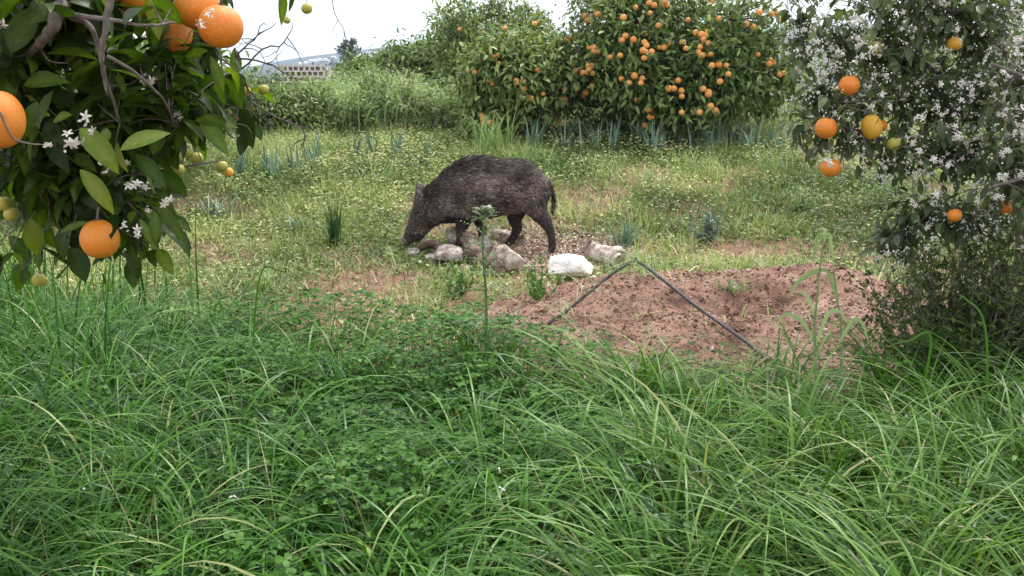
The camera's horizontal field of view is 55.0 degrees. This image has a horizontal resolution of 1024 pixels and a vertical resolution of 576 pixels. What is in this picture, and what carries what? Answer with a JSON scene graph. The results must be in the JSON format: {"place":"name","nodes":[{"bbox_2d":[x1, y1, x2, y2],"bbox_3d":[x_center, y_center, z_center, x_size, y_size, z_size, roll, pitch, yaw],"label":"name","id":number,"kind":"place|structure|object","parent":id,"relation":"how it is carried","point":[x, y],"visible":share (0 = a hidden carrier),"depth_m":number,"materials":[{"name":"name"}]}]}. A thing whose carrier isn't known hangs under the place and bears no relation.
{"place":"outdoors","nodes":[
{"label":"outdoors","id":0,"kind":"place"},
{"bbox_2d":[1,138,1005,408],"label":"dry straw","id":1,"kind":"object","parent":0,"point":[489,256],"visible":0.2,"depth_m":6.37,"materials":[{"name":"plant"}]},
{"bbox_2d":[0,84,1019,575],"bbox_3d":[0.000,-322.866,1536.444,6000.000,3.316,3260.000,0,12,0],"label":"ground","id":2,"kind":"structure","parent":0,"point":[750,244],"depth_m":6.68,"materials":[{"name":"soil"}]},
{"bbox_2d":[0,203,281,502],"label":"tall grass","id":3,"kind":"structure","parent":2,"relation":"on","point":[38,292],"depth_m":3.53,"materials":[{"name":"plant"}]},
{"bbox_2d":[59,34,260,205],"bbox_3d":[-3.843,-1.679,8.390,3.222,1.889,3.104,0,12,0],"label":"orange tree","id":4,"kind":"object","parent":2,"relation":"on","point":[187,171],"depth_m":8.10,"materials":[{"name":"green plant"}]},
{"bbox_2d":[0,0,351,291],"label":"orange tree","id":5,"kind":"object","parent":2,"relation":"on","point":[121,108],"visible":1,"depth_m":1.96,"materials":[{"name":"green plant"}]},
{"bbox_2d":[187,194,251,216],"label":"grass clump","id":6,"kind":"object","parent":2,"relation":"on","point":[216,207],"visible":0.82,"depth_m":7.38,"materials":[{"name":"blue plant"}]},
{"bbox_2d":[235,149,252,178],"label":"strap leaf plant","id":7,"kind":"object","parent":2,"relation":"on","point":[240,161],"visible":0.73,"depth_m":8.56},
{"bbox_2d":[227,64,278,86],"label":"bush","id":8,"kind":"object","parent":2,"relation":"on","point":[260,77],"visible":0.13,"depth_m":43.45,"materials":[{"name":"green plant"}]},
{"bbox_2d":[260,144,268,173],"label":"strap leaf plant","id":9,"kind":"object","parent":2,"relation":"on","point":[264,157],"visible":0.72,"depth_m":8.69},
{"bbox_2d":[262,143,277,176],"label":"strap leaf plant","id":10,"kind":"object","parent":2,"relation":"on","point":[274,164],"visible":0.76,"depth_m":8.57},
{"bbox_2d":[248,63,296,104],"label":"tall weed","id":11,"kind":"object","parent":2,"relation":"on","point":[283,68],"visible":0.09,"depth_m":11.28,"materials":[{"name":"plant"}]},
{"bbox_2d":[266,67,281,87],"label":"bush","id":12,"kind":"object","parent":2,"relation":"on","point":[275,76],"visible":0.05,"depth_m":46.36,"materials":[{"name":"green plant"}]},
{"bbox_2d":[251,266,304,382],"bbox_3d":[-0.818,0.206,3.416,0.227,0.576,0.002,0,12,0],"label":"grass stalk","id":13,"kind":"object","parent":2,"relation":"on","point":[256,302],"depth_m":3.38,"materials":[{"name":"plant"}]},
{"bbox_2d":[237,260,322,289],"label":"grass clump","id":14,"kind":"object","parent":2,"relation":"on","point":[267,278],"visible":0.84,"depth_m":5.62,"materials":[{"name":"plant"}]},
{"bbox_2d":[222,67,344,138],"bbox_3d":[-2.865,-1.955,11.110,1.710,1.091,2.126,7,14,29],"label":"orange tree","id":15,"kind":"object","parent":2,"relation":"on","point":[291,109],"visible":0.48,"depth_m":10.97,"materials":[{"name":"green plant"}]},
{"bbox_2d":[278,143,309,174],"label":"strap leaf plant","id":16,"kind":"object","parent":2,"relation":"on","point":[296,159],"visible":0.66,"depth_m":8.72,"materials":[{"name":"plant"}]},
{"bbox_2d":[270,210,324,231],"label":"grass clump","id":17,"kind":"object","parent":2,"relation":"on","point":[300,223],"visible":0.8,"depth_m":7.03,"materials":[{"name":"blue plant"}]},
{"bbox_2d":[278,65,330,86],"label":"block wall","id":18,"kind":"structure","parent":2,"relation":"on","point":[318,69],"depth_m":29.34,"materials":[{"name":"concrete"}]},
{"bbox_2d":[298,137,324,169],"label":"strap leaf plant","id":19,"kind":"object","parent":2,"relation":"on","point":[312,155],"visible":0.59,"depth_m":8.85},
{"bbox_2d":[308,127,324,163],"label":"strap leaf plant","id":20,"kind":"object","parent":2,"relation":"on","point":[318,149],"visible":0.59,"depth_m":9.12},
{"bbox_2d":[293,68,341,112],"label":"tall weed","id":21,"kind":"object","parent":2,"relation":"on","point":[327,91],"visible":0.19,"depth_m":11.51,"materials":[{"name":"plant"}]},
{"bbox_2d":[312,57,343,80],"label":"bush","id":22,"kind":"object","parent":2,"relation":"on","point":[333,66],"visible":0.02,"depth_m":40.78,"materials":[{"name":"green plant"}]},
{"bbox_2d":[316,191,346,246],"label":"rush tuft","id":23,"kind":"object","parent":2,"relation":"on","point":[333,230],"visible":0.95,"depth_m":6.63,"materials":[{"name":"plant"}]},
{"bbox_2d":[325,37,365,69],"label":"pine tree","id":24,"kind":"object","parent":2,"relation":"on","point":[352,42],"visible":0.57,"depth_m":116.15,"materials":[{"name":"green plant"}]},
{"bbox_2d":[320,84,380,131],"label":"tall weed","id":25,"kind":"object","parent":2,"relation":"on","point":[350,108],"visible":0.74,"depth_m":11.18,"materials":[{"name":"plant"}]},
{"bbox_2d":[345,126,363,157],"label":"strap leaf plant","id":26,"kind":"object","parent":2,"relation":"on","point":[354,146],"visible":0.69,"depth_m":9.41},
{"bbox_2d":[331,44,383,81],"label":"bush","id":27,"kind":"object","parent":2,"relation":"on","point":[350,64],"visible":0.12,"depth_m":24.85,"materials":[{"name":"green plant"}]},
{"bbox_2d":[362,129,380,158],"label":"strap leaf plant","id":28,"kind":"object","parent":2,"relation":"on","point":[369,144],"visible":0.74,"depth_m":9.41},
{"bbox_2d":[271,57,483,134],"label":"weed bank","id":29,"kind":"structure","parent":2,"relation":"on","point":[386,113],"depth_m":11.35,"materials":[{"name":"plant"}]},
{"bbox_2d":[346,47,419,117],"bbox_3d":[-1.680,-2.365,11.652,0.970,0.985,0.834,-9,15,-37],"label":"tall weed","id":30,"kind":"object","parent":2,"relation":"on","point":[371,81],"visible":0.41,"depth_m":11.57,"materials":[{"name":"plant"}]},
{"bbox_2d":[353,154,420,185],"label":"grass clump","id":31,"kind":"object","parent":2,"relation":"on","point":[373,174],"visible":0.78,"depth_m":8.38,"materials":[{"name":"plant"}]},
{"bbox_2d":[389,127,402,159],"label":"strap leaf plant","id":32,"kind":"object","parent":2,"relation":"on","point":[398,146],"visible":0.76,"depth_m":9.34,"materials":[{"name":"plant"}]},
{"bbox_2d":[352,245,445,268],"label":"grass clump","id":33,"kind":"object","parent":2,"relation":"on","point":[392,265],"visible":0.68,"depth_m":6.22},
{"bbox_2d":[372,63,444,131],"bbox_3d":[-1.208,-2.193,11.363,0.687,0.802,0.780,-10,15,-39],"label":"tall weed","id":34,"kind":"object","parent":2,"relation":"on","point":[403,106],"visible":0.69,"depth_m":11.28,"materials":[{"name":"green leaf"},{"name":"green stem"}]},
{"bbox_2d":[405,248,419,257],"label":"stone","id":35,"kind":"object","parent":2,"relation":"on","point":[412,251],"visible":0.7,"depth_m":6.35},
{"bbox_2d":[362,21,465,100],"bbox_3d":[-1.626,-4.105,18.375,2.436,1.872,2.371,-7,14,-30],"label":"orange tree","id":36,"kind":"object","parent":2,"relation":"on","point":[404,56],"visible":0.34,"depth_m":17.87,"materials":[{"name":"green plant"}]},
{"bbox_2d":[0,260,850,575],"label":"grass","id":37,"kind":"structure","parent":2,"relation":"on","point":[140,438],"depth_m":2.56,"materials":[{"name":"plant"}]},
{"bbox_2d":[415,239,441,250],"bbox_3d":[-0.534,-0.255,6.379,0.241,0.117,0.066,5,13,22],"label":"rock","id":38,"kind":"object","parent":2,"relation":"on","point":[427,244],"visible":0.49,"depth_m":6.35,"materials":[{"name":"stone"}]},
{"bbox_2d":[416,129,445,156],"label":"strap leaf plant","id":39,"kind":"object","parent":2,"relation":"on","point":[427,148],"visible":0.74,"depth_m":9.54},
{"bbox_2d":[424,254,438,263],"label":"stone","id":40,"kind":"object","parent":2,"relation":"on","point":[427,256],"visible":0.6,"depth_m":6.24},
{"bbox_2d":[413,68,466,132],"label":"tall weed","id":41,"kind":"object","parent":2,"relation":"on","point":[449,107],"visible":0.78,"depth_m":11.11,"materials":[{"name":"green leaf"},{"name":"green stem"}]},
{"bbox_2d":[431,244,462,262],"bbox_3d":[-0.412,-0.213,6.241,0.209,0.132,0.185,0,12,0],"label":"stone","id":42,"kind":"object","parent":2,"relation":"on","point":[447,252],"visible":0.91,"depth_m":6.17,"materials":[{"name":"stone"}]},
{"bbox_2d":[446,226,455,245],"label":"stone","id":43,"kind":"object","parent":2,"relation":"on","point":[450,234],"visible":0.44,"depth_m":6.58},
{"bbox_2d":[430,259,478,298],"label":"weed","id":44,"kind":"object","parent":2,"relation":"on","point":[461,282],"visible":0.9,"depth_m":5.42,"materials":[{"name":"green plant"}]},
{"bbox_2d":[459,264,472,273],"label":"stone","id":45,"kind":"object","parent":2,"relation":"on","point":[466,267],"visible":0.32,"depth_m":6.02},
{"bbox_2d":[401,151,557,251],"bbox_3d":[-0.221,-0.581,6.547,1.055,0.650,0.359,0,12,0],"label":"wild boar","id":46,"kind":"object","parent":2,"relation":"on","point":[515,191],"visible":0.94,"depth_m":6.43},
{"bbox_2d":[460,231,503,276],"bbox_3d":[-0.200,-0.211,6.128,0.128,0.221,0.548,-5,13,-21],"label":"rock","id":47,"kind":"object","parent":2,"relation":"on","point":[473,248],"visible":0.69,"depth_m":6.10,"materials":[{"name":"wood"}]},
{"bbox_2d":[453,205,515,420],"bbox_3d":[-0.105,0.098,3.439,0.241,0.789,0.227,0,12,0],"label":"thistle","id":48,"kind":"object","parent":2,"relation":"on","point":[486,210],"visible":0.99,"depth_m":3.38,"materials":[{"name":"plant"}]},
{"bbox_2d":[478,235,491,251],"bbox_3d":[-0.189,-0.287,6.511,0.108,0.126,0.104,0,12,0],"label":"stone","id":49,"kind":"object","parent":2,"relation":"on","point":[487,245],"visible":0.38,"depth_m":6.50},
{"bbox_2d":[413,0,564,99],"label":"orange tree","id":50,"kind":"object","parent":2,"relation":"on","point":[455,26],"visible":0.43,"depth_m":14.97,"materials":[{"name":"green plant"}]},
{"bbox_2d":[460,106,522,156],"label":"grass clump","id":51,"kind":"object","parent":2,"relation":"on","point":[490,138],"visible":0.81,"depth_m":9.55,"materials":[{"name":"plant"}]},
{"bbox_2d":[490,244,525,272],"bbox_3d":[-0.027,-0.178,6.019,0.223,0.175,0.133,0,12,0],"label":"stone","id":52,"kind":"object","parent":2,"relation":"on","point":[511,260],"visible":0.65,"depth_m":5.97,"materials":[{"name":"stone"}]},
{"bbox_2d":[12,118,1010,295],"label":"flowers","id":53,"kind":"object","parent":2,"relation":"on","point":[546,159],"visible":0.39,"depth_m":8.94,"materials":[{"name":"plant"}]},
{"bbox_2d":[0,114,1023,456],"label":"ground cover","id":54,"kind":"object","parent":2,"relation":"on","point":[728,154],"visible":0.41,"depth_m":7.49,"materials":[{"name":"green plant"}]},
{"bbox_2d":[2,287,1023,575],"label":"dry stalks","id":55,"kind":"object","parent":2,"relation":"on","point":[434,463],"visible":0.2,"depth_m":2.52,"materials":[{"name":"plant"}]},
{"bbox_2d":[438,5,614,139],"bbox_3d":[0.152,-2.247,10.616,1.914,1.561,1.644,-4,13,-19],"label":"orange tree","id":56,"kind":"object","parent":2,"relation":"on","point":[509,70],"visible":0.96,"depth_m":10.24,"materials":[{"name":"green plant"}]},
{"bbox_2d":[523,234,530,244],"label":"stone","id":57,"kind":"object","parent":2,"relation":"on","point":[526,240],"visible":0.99,"depth_m":6.73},
{"bbox_2d":[496,139,564,165],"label":"grass clump","id":58,"kind":"object","parent":2,"relation":"on","point":[532,154],"visible":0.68,"depth_m":9.16,"materials":[{"name":"plant"}]},
{"bbox_2d":[525,112,547,149],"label":"strap leaf plant","id":59,"kind":"object","parent":2,"relation":"on","point":[532,138],"visible":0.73,"depth_m":9.85,"materials":[{"name":"plant"}]},
{"bbox_2d":[68,194,1009,398],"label":"soil crumbs","id":60,"kind":"object","parent":2,"relation":"on","point":[695,274],"visible":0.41,"depth_m":4.60,"materials":[{"name":"soil"}]},
{"bbox_2d":[63,286,1023,575],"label":"clover","id":61,"kind":"object","parent":2,"relation":"on","point":[289,566],"visible":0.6,"depth_m":2.96,"materials":[{"name":"green plant"}]},
{"bbox_2d":[460,223,633,274],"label":"gravel","id":62,"kind":"structure","parent":2,"relation":"on","point":[544,244],"depth_m":6.70,"materials":[{"name":"gravel"}]},
{"bbox_2d":[491,229,523,244],"bbox_3d":[-0.032,-0.351,6.772,0.241,0.098,0.092,9,15,37],"label":"rock","id":63,"kind":"object","parent":62,"relation":"on","point":[499,234],"visible":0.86,"depth_m":6.75,"materials":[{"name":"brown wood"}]},
{"bbox_2d":[602,245,626,256],"bbox_3d":[0.634,-0.243,6.413,0.251,0.072,0.090,7,14,29],"label":"log","id":64,"kind":"object","parent":62,"relation":"on","point":[616,249],"visible":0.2,"depth_m":6.36,"materials":[{"name":"brown wood"}]},
{"bbox_2d":[550,117,576,148],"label":"strap leaf plant","id":65,"kind":"object","parent":2,"relation":"on","point":[565,137],"visible":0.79,"depth_m":9.99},
{"bbox_2d":[550,117,581,146],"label":"strap leaf plant","id":66,"kind":"object","parent":2,"relation":"on","point":[574,136],"visible":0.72,"depth_m":9.93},
{"bbox_2d":[548,253,594,278],"bbox_3d":[0.359,-0.131,5.988,0.290,0.144,0.297,0,12,0],"label":"stone","id":67,"kind":"object","parent":2,"relation":"on","point":[571,264],"visible":0.85,"depth_m":5.88,"materials":[{"name":"white stone"}]},
{"bbox_2d":[570,120,608,149],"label":"strap leaf plant","id":68,"kind":"object","parent":2,"relation":"on","point":[595,137],"visible":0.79,"depth_m":10.05,"materials":[{"name":"plant"}]},
{"bbox_2d":[582,238,624,267],"bbox_3d":[0.568,-0.221,6.220,0.136,0.161,0.343,-8,14,-33],"label":"rock","id":69,"kind":"object","parent":2,"relation":"on","point":[591,247],"visible":0.84,"depth_m":6.22,"materials":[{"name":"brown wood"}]},
{"bbox_2d":[575,145,643,173],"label":"grass clump","id":70,"kind":"object","parent":2,"relation":"on","point":[608,160],"visible":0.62,"depth_m":8.79,"materials":[{"name":"plant"}]},
{"bbox_2d":[606,117,621,149],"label":"strap leaf plant","id":71,"kind":"object","parent":2,"relation":"on","point":[615,137],"visible":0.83,"depth_m":9.94,"materials":[{"name":"plant"}]},
{"bbox_2d":[595,217,655,247],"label":"spiky plant","id":72,"kind":"object","parent":2,"relation":"on","point":[626,238],"visible":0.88,"depth_m":6.68,"materials":[{"name":"green plant"}]},
{"bbox_2d":[628,113,650,145],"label":"strap leaf plant","id":73,"kind":"object","parent":2,"relation":"on","point":[636,132],"visible":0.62,"depth_m":10.19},
{"bbox_2d":[630,122,654,148],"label":"strap leaf plant","id":74,"kind":"object","parent":2,"relation":"on","point":[647,136],"visible":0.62,"depth_m":9.85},
{"bbox_2d":[266,84,1022,135],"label":"undergrowth","id":75,"kind":"object","parent":2,"relation":"on","point":[777,121],"depth_m":11.50,"materials":[{"name":"plant"}]},
{"bbox_2d":[620,161,678,189],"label":"grass clump","id":76,"kind":"object","parent":2,"relation":"on","point":[650,177],"visible":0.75,"depth_m":8.20,"materials":[{"name":"plant"}]},
{"bbox_2d":[634,123,667,154],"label":"strap leaf plant","id":77,"kind":"object","parent":2,"relation":"on","point":[658,140],"visible":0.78,"depth_m":9.68,"materials":[{"name":"plant"}]},
{"bbox_2d":[647,120,672,148],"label":"strap leaf plant","id":78,"kind":"object","parent":2,"relation":"on","point":[652,132],"visible":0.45,"depth_m":9.89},
{"bbox_2d":[661,122,674,146],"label":"strap leaf plant","id":79,"kind":"object","parent":2,"relation":"on","point":[673,137],"visible":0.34,"depth_m":10.21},
{"bbox_2d":[654,139,710,175],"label":"grass clump","id":80,"kind":"object","parent":2,"relation":"on","point":[688,161],"visible":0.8,"depth_m":8.67,"materials":[{"name":"plant"}]},
{"bbox_2d":[547,0,822,146],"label":"orange tree","id":81,"kind":"object","parent":2,"relation":"on","point":[668,62],"visible":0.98,"depth_m":9.98,"materials":[{"name":"green plant"}]},
{"bbox_2d":[678,124,708,150],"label":"strap leaf plant","id":82,"kind":"object","parent":2,"relation":"on","point":[690,139],"visible":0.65,"depth_m":9.85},
{"bbox_2d":[676,121,711,148],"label":"strap leaf plant","id":83,"kind":"object","parent":2,"relation":"on","point":[692,135],"visible":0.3,"depth_m":10.18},
{"bbox_2d":[685,200,725,242],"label":"weed","id":84,"kind":"object","parent":2,"relation":"on","point":[708,229],"visible":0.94,"depth_m":6.73,"materials":[{"name":"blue plant"}]},
{"bbox_2d":[697,122,715,150],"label":"strap leaf plant","id":85,"kind":"object","parent":2,"relation":"on","point":[707,138],"visible":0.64,"depth_m":9.89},
{"bbox_2d":[466,262,969,403],"bbox_3d":[1.095,0.165,4.735,3.190,0.475,2.497,0,12,0],"label":"soil mound","id":86,"kind":"object","parent":2,"relation":"on","point":[720,310],"visible":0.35,"depth_m":4.64,"materials":[{"name":"soil"}]},
{"bbox_2d":[522,252,562,300],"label":"weed","id":87,"kind":"object","parent":86,"relation":"on","point":[537,294],"visible":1,"depth_m":4.83,"materials":[{"name":"green plant"}]},
{"bbox_2d":[536,243,676,322],"bbox_3d":[0.409,-0.034,4.628,0.738,0.321,0.463,-3,12,-15],"label":"grass tuft","id":88,"kind":"object","parent":86,"relation":"on","point":[636,256],"visible":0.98,"depth_m":4.59,"materials":[{"name":"plant"}]},
{"bbox_2d":[607,244,674,279],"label":"grass clump","id":89,"kind":"object","parent":86,"relation":"on","point":[645,272],"visible":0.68,"depth_m":5.03,"materials":[{"name":"plant"}]},
{"bbox_2d":[547,259,763,357],"bbox_3d":[0.725,0.054,4.386,0.989,0.252,0.565,7,14,30],"label":"hose","id":90,"kind":"object","parent":86,"relation":"on","point":[703,311],"visible":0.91,"depth_m":4.42,"materials":[{"name":"rubber"}]},
{"bbox_2d":[713,274,757,293],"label":"grass clump","id":91,"kind":"object","parent":86,"relation":"on","point":[733,289],"visible":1,"depth_m":4.86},
{"bbox_2d":[711,112,726,149],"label":"strap leaf plant","id":92,"kind":"object","parent":2,"relation":"on","point":[717,137],"visible":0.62,"depth_m":9.99,"materials":[{"name":"plant"}]},
{"bbox_2d":[724,114,749,146],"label":"strap leaf plant","id":93,"kind":"object","parent":2,"relation":"on","point":[732,135],"visible":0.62,"depth_m":10.12,"materials":[{"name":"plant"}]},
{"bbox_2d":[738,118,767,149],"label":"strap leaf plant","id":94,"kind":"object","parent":2,"relation":"on","point":[752,133],"visible":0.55,"depth_m":9.89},
{"bbox_2d":[741,113,767,152],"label":"strap leaf plant","id":95,"kind":"object","parent":2,"relation":"on","point":[751,141],"visible":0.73,"depth_m":9.67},
{"bbox_2d":[735,138,803,175],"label":"grass clump","id":96,"kind":"object","parent":2,"relation":"on","point":[777,161],"visible":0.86,"depth_m":8.63,"materials":[{"name":"plant"}]},
{"bbox_2d":[765,120,787,152],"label":"strap leaf plant","id":97,"kind":"object","parent":2,"relation":"on","point":[770,134],"visible":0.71,"depth_m":9.71,"materials":[{"name":"plant"}]},
{"bbox_2d":[784,119,800,149],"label":"strap leaf plant","id":98,"kind":"object","parent":2,"relation":"on","point":[790,140],"visible":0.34,"depth_m":10.05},
{"bbox_2d":[790,178,821,213],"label":"weed","id":99,"kind":"object","parent":2,"relation":"on","point":[802,200],"visible":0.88,"depth_m":7.46,"materials":[{"name":"plant"}]},
{"bbox_2d":[776,227,868,449],"bbox_3d":[0.898,0.211,2.881,0.273,0.792,0.060,0,12,0],"label":"reed","id":100,"kind":"object","parent":2,"relation":"on","point":[819,270],"visible":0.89,"depth_m":2.83,"materials":[{"name":"plant"}]},
{"bbox_2d":[850,167,903,210],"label":"weed","id":101,"kind":"object","parent":2,"relation":"on","point":[882,195],"visible":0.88,"depth_m":7.51,"materials":[{"name":"plant"}]},
{"bbox_2d":[771,0,1023,286],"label":"orange tree","id":102,"kind":"object","parent":2,"relation":"on","point":[931,101],"visible":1,"depth_m":3.43,"materials":[{"name":"green leaf"},{"name":"grey twig"},{"name":"bark"}]},
{"bbox_2d":[798,16,947,106],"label":"blossoms","id":103,"kind":"object","parent":102,"relation":"attached to","point":[861,71],"visible":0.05,"depth_m":13.62,"materials":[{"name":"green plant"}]},
{"bbox_2d":[896,4,1023,118],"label":"blossoms","id":104,"kind":"object","parent":102,"relation":"attached to","point":[964,64],"visible":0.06,"depth_m":12.04,"materials":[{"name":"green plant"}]},
{"bbox_2d":[883,331,931,458],"bbox_3d":[1.082,0.375,2.736,0.135,0.528,0.002,0,12,0],"label":"grass stalk","id":105,"kind":"object","parent":2,"relation":"on","point":[928,360],"depth_m":2.70,"materials":[{"name":"plant"}]},
{"bbox_2d":[801,157,1023,410],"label":"shrub","id":106,"kind":"object","parent":2,"relation":"on","point":[935,303],"visible":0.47,"depth_m":3.55,"materials":[{"name":"green plant"}]},
{"bbox_2d":[958,296,988,451],"bbox_3d":[1.224,0.337,2.626,0.127,0.648,0.002,0,12,0],"label":"grass stalk","id":107,"kind":"object","parent":2,"relation":"on","point":[987,355],"depth_m":2.60,"materials":[{"name":"plant"}]},
{"bbox_2d":[934,230,1023,384],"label":"shrub","id":108,"kind":"object","parent":2,"relation":"on","point":[1013,269],"visible":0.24,"depth_m":3.51,"materials":[{"name":"green plant"}]},
{"bbox_2d":[130,0,1023,67],"label":"sky","id":109,"kind":"structure","parent":0,"point":[363,20],"materials":[{"name":"white"}]},
{"bbox_2d":[226,25,1012,83],"bbox_3d":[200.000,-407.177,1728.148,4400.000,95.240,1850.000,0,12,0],"label":"hills","id":110,"kind":"structure","parent":0,"point":[294,61],"depth_m":1365.10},
{"bbox_2d":[405,297,1023,575],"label":"grass","id":111,"kind":"structure","parent":0,"point":[966,550],"depth_m":2.40,"materials":[{"name":"plant"}]}
]}

